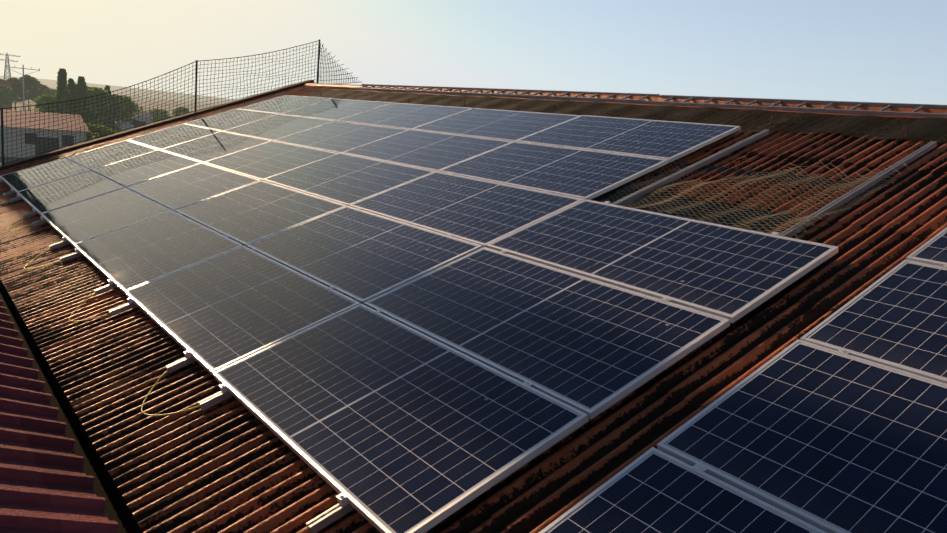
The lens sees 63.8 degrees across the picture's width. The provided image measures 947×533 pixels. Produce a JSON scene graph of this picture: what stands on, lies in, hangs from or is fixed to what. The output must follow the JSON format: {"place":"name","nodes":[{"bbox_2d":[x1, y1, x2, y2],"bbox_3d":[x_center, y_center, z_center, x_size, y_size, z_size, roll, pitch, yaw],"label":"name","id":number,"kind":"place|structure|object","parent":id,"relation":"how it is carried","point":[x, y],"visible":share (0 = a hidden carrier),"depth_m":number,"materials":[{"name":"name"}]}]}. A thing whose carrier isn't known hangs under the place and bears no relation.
{"place":"outdoors","nodes":[
{"label":"outdoors","id":0,"kind":"place"},
{"bbox_2d":[0,82,11,109],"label":"brick house walls","id":1,"kind":"structure","parent":0,"point":[8,84],"depth_m":184.48,"materials":[{"name":"brown brick"}]},
{"bbox_2d":[0,127,85,157],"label":"barn walls","id":2,"kind":"structure","parent":0,"point":[17,142],"depth_m":86.70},
{"bbox_2d":[0,109,89,131],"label":"barn roof","id":3,"kind":"structure","parent":2,"relation":"on","point":[21,116],"depth_m":89.50,"materials":[{"name":"brown tile"}]},
{"bbox_2d":[25,133,73,155],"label":"barn openings","id":4,"kind":"object","parent":2,"relation":"in","point":[39,144],"visible":0.48,"depth_m":87.96,"materials":[{"name":"black"}]},
{"bbox_2d":[0,88,219,165],"bbox_3d":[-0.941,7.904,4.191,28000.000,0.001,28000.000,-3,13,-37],"label":"ground","id":5,"kind":"structure","parent":0,"point":[140,102],"depth_m":608.21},
{"bbox_2d":[0,85,20,107],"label":"tree","id":6,"kind":"object","parent":5,"relation":"on","point":[7,95],"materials":[{"name":"green plant"}]},
{"bbox_2d":[6,77,31,109],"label":"tree","id":7,"kind":"object","parent":5,"relation":"on","point":[16,83],"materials":[{"name":"green plant"}]},
{"bbox_2d":[6,65,39,110],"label":"power pole","id":8,"kind":"object","parent":5,"relation":"on","point":[23,68],"visible":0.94,"depth_m":184.52,"materials":[{"name":"grey metal"}]},
{"bbox_2d":[18,75,41,110],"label":"tree","id":9,"kind":"object","parent":5,"relation":"on","point":[30,83],"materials":[{"name":"green plant"}]},
{"bbox_2d":[32,84,50,100],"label":"tree","id":10,"kind":"object","parent":5,"relation":"on","point":[42,87],"visible":0.19,"depth_m":211.29,"materials":[{"name":"green plant"}]},
{"bbox_2d":[41,88,56,95],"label":"tree","id":11,"kind":"object","parent":5,"relation":"on","point":[49,91],"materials":[{"name":"green plant"}]},
{"bbox_2d":[33,94,75,113],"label":"tree","id":12,"kind":"object","parent":5,"relation":"on","point":[43,99],"visible":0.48,"depth_m":126.88,"materials":[{"name":"green plant"}]},
{"bbox_2d":[53,68,77,113],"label":"tree","id":13,"kind":"object","parent":5,"relation":"on","point":[61,88],"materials":[{"name":"green plant"}]},
{"bbox_2d":[0,279,141,532],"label":"valley gutter","id":14,"kind":"object","parent":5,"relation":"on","point":[116,508],"visible":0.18,"depth_m":4.66,"materials":[{"name":"black"}]},
{"bbox_2d":[0,300,117,532],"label":"neighbour roof","id":15,"kind":"object","parent":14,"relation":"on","point":[46,483],"visible":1,"depth_m":3.82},
{"bbox_2d":[67,78,75,102],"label":"tree","id":16,"kind":"object","parent":5,"relation":"on","point":[71,85],"visible":0.25,"depth_m":130.91,"materials":[{"name":"green plant"}]},
{"bbox_2d":[73,76,99,124],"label":"tree","id":17,"kind":"object","parent":5,"relation":"on","point":[81,90],"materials":[{"name":"green plant"}]},
{"bbox_2d":[86,123,111,140],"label":"tree","id":18,"kind":"object","parent":5,"relation":"on","point":[90,134],"visible":0.27,"depth_m":95.36,"materials":[{"name":"green plant"}]},
{"bbox_2d":[87,87,113,121],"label":"tree","id":19,"kind":"object","parent":5,"relation":"on","point":[93,91],"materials":[{"name":"green plant"}]},
{"bbox_2d":[97,85,121,130],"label":"tree","id":20,"kind":"object","parent":5,"relation":"on","point":[106,87],"visible":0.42,"depth_m":140.70,"materials":[{"name":"green plant"}]},
{"bbox_2d":[99,129,121,137],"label":"bush","id":21,"kind":"object","parent":5,"relation":"on","point":[105,132],"visible":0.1,"depth_m":94.95,"materials":[{"name":"green plant"}]},
{"bbox_2d":[112,94,142,127],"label":"tree","id":22,"kind":"object","parent":5,"relation":"on","point":[129,105],"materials":[{"name":"green plant"}]},
{"bbox_2d":[149,109,172,122],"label":"bush","id":23,"kind":"object","parent":5,"relation":"on","point":[159,114],"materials":[{"name":"green plant"}]},
{"bbox_2d":[172,107,188,116],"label":"bush","id":24,"kind":"object","parent":5,"relation":"on","point":[178,112],"visible":0.48,"depth_m":201.37,"materials":[{"name":"green plant"}]},
{"bbox_2d":[0,76,237,103],"bbox_3d":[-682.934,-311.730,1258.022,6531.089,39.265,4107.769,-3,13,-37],"label":"hills","id":25,"kind":"structure","parent":0,"point":[50,83],"depth_m":1857.45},
{"bbox_2d":[0,53,19,79],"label":"lattice pylon","id":26,"kind":"object","parent":25,"relation":"on","point":[7,61],"visible":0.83,"depth_m":315.79,"materials":[{"name":"silver metal"}]},
{"bbox_2d":[114,117,150,130],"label":"shed walls","id":27,"kind":"structure","parent":0,"point":[130,124],"depth_m":166.50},
{"bbox_2d":[131,119,145,127],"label":"shed openings","id":28,"kind":"object","parent":27,"relation":"in","point":[135,124],"visible":0.5,"depth_m":167.35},
{"bbox_2d":[134,111,152,117],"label":"shed roof","id":29,"kind":"structure","parent":27,"relation":"on","point":[144,114],"depth_m":168.93,"materials":[{"name":"grey"}]},
{"bbox_2d":[0,85,946,532],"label":"roof","id":30,"kind":"structure","parent":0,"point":[232,465],"depth_m":4.38,"materials":[{"name":"brown metal"}]},
{"bbox_2d":[1,195,199,415],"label":"earth cables","id":31,"kind":"object","parent":30,"relation":"on","point":[101,316],"visible":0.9,"depth_m":5.92,"materials":[{"name":"yellow plastic"}]},
{"bbox_2d":[0,80,313,169],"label":"roof edge","id":32,"kind":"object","parent":30,"relation":"attached to","point":[87,143],"depth_m":15.16,"materials":[{"name":"metal"}]},
{"bbox_2d":[0,39,319,165],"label":"fence posts","id":33,"kind":"object","parent":32,"relation":"attached to","point":[2,130],"visible":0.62,"depth_m":15.56,"materials":[{"name":"black metal"}]},
{"bbox_2d":[3,40,359,163],"bbox_3d":[-5.197,-3.191,14.409,6.140,3.041,2.804,-3,13,-37],"label":"safety netting","id":34,"kind":"object","parent":32,"relation":"on","point":[199,87],"visible":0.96,"depth_m":15.32,"materials":[{"name":"grey fabric"}]},
{"bbox_2d":[0,129,936,532],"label":"mounting rails","id":35,"kind":"object","parent":30,"relation":"on","point":[326,517],"visible":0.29,"depth_m":5.63,"materials":[{"name":"silver metal"}]},
{"bbox_2d":[0,158,89,192],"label":"solar panel","id":36,"kind":"object","parent":35,"relation":"on","point":[37,175],"visible":0.81,"depth_m":12.05,"materials":[{"name":"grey glass"}]},
{"bbox_2d":[17,170,124,214],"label":"solar panel","id":37,"kind":"object","parent":35,"relation":"on","point":[57,194],"visible":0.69,"depth_m":10.40,"materials":[{"name":"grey glass"}]},
{"bbox_2d":[41,188,171,245],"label":"solar panel","id":38,"kind":"object","parent":35,"relation":"on","point":[74,223],"visible":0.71,"depth_m":8.76,"materials":[{"name":"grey glass"}]},
{"bbox_2d":[66,140,157,170],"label":"solar panel","id":39,"kind":"object","parent":35,"relation":"on","point":[107,155],"visible":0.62,"depth_m":12.62,"materials":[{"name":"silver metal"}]},
{"bbox_2d":[92,150,201,187],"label":"solar panel","id":40,"kind":"object","parent":35,"relation":"on","point":[125,173],"visible":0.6,"depth_m":10.94,"materials":[{"name":"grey glass"}]},
{"bbox_2d":[73,210,242,294],"bbox_3d":[-3.061,-0.193,7.245,1.038,0.037,2.094,-26,26,-31],"label":"solar panel","id":41,"kind":"object","parent":35,"relation":"on","point":[129,257],"visible":0.83,"depth_m":7.09,"materials":[{"name":"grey glass"}]},
{"bbox_2d":[127,124,220,149],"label":"solar panel","id":42,"kind":"object","parent":35,"relation":"on","point":[170,136],"visible":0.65,"depth_m":13.14,"materials":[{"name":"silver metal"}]},
{"bbox_2d":[127,163,260,210],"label":"solar panel","id":43,"kind":"object","parent":35,"relation":"on","point":[182,188],"visible":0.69,"depth_m":9.29,"materials":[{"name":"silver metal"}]},
{"bbox_2d":[161,131,270,162],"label":"solar panel","id":44,"kind":"object","parent":35,"relation":"on","point":[211,147],"visible":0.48,"depth_m":11.50,"materials":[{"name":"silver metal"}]},
{"bbox_2d":[184,109,278,130],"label":"solar panel","id":45,"kind":"object","parent":35,"relation":"on","point":[228,120],"visible":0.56,"depth_m":13.66,"materials":[{"name":"glass"}]},
{"bbox_2d":[125,246,359,376],"bbox_3d":[-1.787,0.237,5.613,1.038,0.035,2.094,-26,26,-31],"label":"solar panel","id":46,"kind":"object","parent":35,"relation":"on","point":[216,313],"visible":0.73,"depth_m":5.42,"materials":[{"name":"blue glass"}]},
{"bbox_2d":[175,181,346,246],"bbox_3d":[-2.235,-0.583,7.787,1.038,0.035,2.094,-26,26,-30],"label":"solar panel","id":47,"kind":"object","parent":35,"relation":"on","point":[250,213],"visible":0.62,"depth_m":7.64,"materials":[{"name":"blue glass"}]},
{"bbox_2d":[204,141,337,180],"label":"solar panel","id":48,"kind":"object","parent":35,"relation":"on","point":[261,162],"visible":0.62,"depth_m":9.86,"materials":[{"name":"blue glass"}]},
{"bbox_2d":[223,114,334,140],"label":"solar panel","id":49,"kind":"object","parent":35,"relation":"on","point":[275,127],"visible":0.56,"depth_m":12.02,"materials":[{"name":"blue glass"}]},
{"bbox_2d":[237,95,331,113],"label":"solar panel","id":50,"kind":"object","parent":35,"relation":"on","point":[282,104],"visible":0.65,"depth_m":14.21,"materials":[{"name":"blue glass"}]},
{"bbox_2d":[282,98,392,120],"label":"solar panel","id":51,"kind":"object","parent":35,"relation":"on","point":[334,109],"visible":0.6,"depth_m":12.57,"materials":[{"name":"blue glass"}]},
{"bbox_2d":[273,121,409,152],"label":"solar panel","id":52,"kind":"object","parent":35,"relation":"on","point":[337,137],"visible":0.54,"depth_m":10.40,"materials":[{"name":"blue glass"}]},
{"bbox_2d":[263,153,435,205],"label":"solar panel","id":53,"kind":"object","parent":35,"relation":"on","point":[345,179],"visible":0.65,"depth_m":8.19,"materials":[{"name":"blue glass"}]},
{"bbox_2d":[246,206,481,304],"bbox_3d":[-0.967,-0.155,6.153,1.038,0.036,2.094,-26,26,-30],"label":"solar panel","id":54,"kind":"object","parent":35,"relation":"on","point":[361,256],"visible":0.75,"depth_m":5.96,"materials":[{"name":"blue glass"}]},
{"bbox_2d":[213,304,588,532],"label":"solar panel","id":55,"kind":"object","parent":35,"relation":"on","point":[383,423],"visible":0.9,"depth_m":3.70,"materials":[{"name":"blue glass"}]},
{"bbox_2d":[337,103,471,128],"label":"solar panel","id":56,"kind":"object","parent":35,"relation":"on","point":[404,116],"visible":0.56,"depth_m":10.93,"materials":[{"name":"blue glass"}]},
{"bbox_2d":[342,129,511,171],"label":"solar panel","id":57,"kind":"object","parent":35,"relation":"on","point":[433,151],"visible":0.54,"depth_m":8.74,"materials":[{"name":"blue glass"}]},
{"bbox_2d":[349,171,583,247],"bbox_3d":[-0.143,-0.548,6.686,1.038,0.035,2.094,-26,26,-31],"label":"solar panel","id":58,"kind":"object","parent":35,"relation":"on","point":[483,213],"visible":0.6,"depth_m":6.52,"materials":[{"name":"blue glass"}]},
{"bbox_2d":[0,112,946,506],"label":"panel clamps","id":59,"kind":"object","parent":35,"relation":"on","point":[342,500],"visible":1,"depth_m":4.83,"materials":[{"name":"silver metal"}]},
{"bbox_2d":[413,108,581,141],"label":"solar panel","id":60,"kind":"object","parent":35,"relation":"on","point":[508,125],"visible":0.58,"depth_m":9.28,"materials":[{"name":"blue glass"}]},
{"bbox_2d":[364,247,729,418],"bbox_3d":[0.307,0.276,4.518,1.038,0.035,2.094,-26,26,-30],"label":"solar panel","id":61,"kind":"object","parent":35,"relation":"on","point":[592,348],"visible":0.88,"depth_m":4.27,"materials":[{"name":"blue glass"}]},
{"bbox_2d":[439,141,667,199],"bbox_3d":[0.679,-0.943,7.226,1.038,0.038,2.094,-26,26,-30],"label":"solar panel","id":62,"kind":"object","parent":35,"relation":"on","point":[581,173],"visible":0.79,"depth_m":7.04,"materials":[{"name":"blue glass"}]},
{"bbox_2d":[516,115,740,161],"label":"solar panel","id":63,"kind":"object","parent":35,"relation":"on","point":[670,141],"visible":0.81,"depth_m":7.59,"materials":[{"name":"blue glass"}]},
{"bbox_2d":[487,199,837,322],"bbox_3d":[1.131,-0.121,5.054,1.038,0.036,2.094,-25,26,-31],"label":"solar panel","id":64,"kind":"object","parent":35,"relation":"on","point":[732,274],"visible":0.88,"depth_m":4.83,"materials":[{"name":"blue glass"}]},
{"bbox_2d":[539,447,827,532],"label":"solar panel","id":65,"kind":"object","parent":35,"relation":"on","point":[652,490],"visible":1,"depth_m":2.82,"materials":[{"name":"blue glass"}]},
{"bbox_2d":[657,339,946,532],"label":"solar panel","id":66,"kind":"object","parent":35,"relation":"on","point":[828,440],"visible":0.96,"depth_m":2.99,"materials":[{"name":"blue glass"}]},
{"bbox_2d":[800,260,946,383],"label":"solar panel","id":67,"kind":"object","parent":35,"relation":"on","point":[895,317],"visible":0.82,"depth_m":3.68,"materials":[{"name":"blue glass"}]},
{"bbox_2d":[906,227,946,266],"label":"solar panel","id":68,"kind":"object","parent":35,"relation":"on","point":[932,251],"visible":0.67,"depth_m":4.22,"materials":[{"name":"blue glass"}]},
{"bbox_2d":[304,83,946,112],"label":"ridge cap","id":69,"kind":"object","parent":30,"relation":"on","point":[833,106],"visible":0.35,"depth_m":8.97,"materials":[{"name":"brown metal"}]},
{"bbox_2d":[345,95,907,141],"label":"brackets","id":70,"kind":"object","parent":30,"relation":"on","point":[661,116],"visible":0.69,"depth_m":7.28,"materials":[{"name":"brown"}]},
{"bbox_2d":[307,89,946,142],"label":"roof ridge","id":71,"kind":"structure","parent":30,"relation":"on","point":[933,129],"depth_m":8.09,"materials":[{"name":"black metal"}]},
{"bbox_2d":[333,89,926,118],"bbox_3d":[3.504,-1.429,7.148,0.042,0.018,21.000,-25,26,-31],"label":"red lifeline strap","id":72,"kind":"object","parent":30,"relation":"on","point":[676,106],"visible":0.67,"depth_m":8.48,"materials":[{"name":"brown fabric"}]},
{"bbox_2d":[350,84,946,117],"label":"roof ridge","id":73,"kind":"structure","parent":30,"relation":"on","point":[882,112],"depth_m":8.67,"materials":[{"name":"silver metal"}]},
{"bbox_2d":[592,161,846,232],"bbox_3d":[1.825,-0.560,5.982,1.220,0.034,1.627,-26,26,-31],"label":"skylight patch","id":74,"kind":"object","parent":30,"relation":"on","point":[731,170],"visible":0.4,"depth_m":5.80,"materials":[{"name":"brown"}]},
{"bbox_2d":[602,161,907,238],"bbox_3d":[2.068,-0.622,5.879,1.504,0.110,1.842,-26,26,-31],"label":"netting","id":75,"kind":"object","parent":30,"relation":"on","point":[777,175],"visible":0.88,"depth_m":5.64,"materials":[{"name":"fabric"}]},
{"bbox_2d":[0,0,946,104],"label":"sky","id":76,"kind":"structure","parent":0,"point":[882,51],"materials":[{"name":"blue"}]}
]}

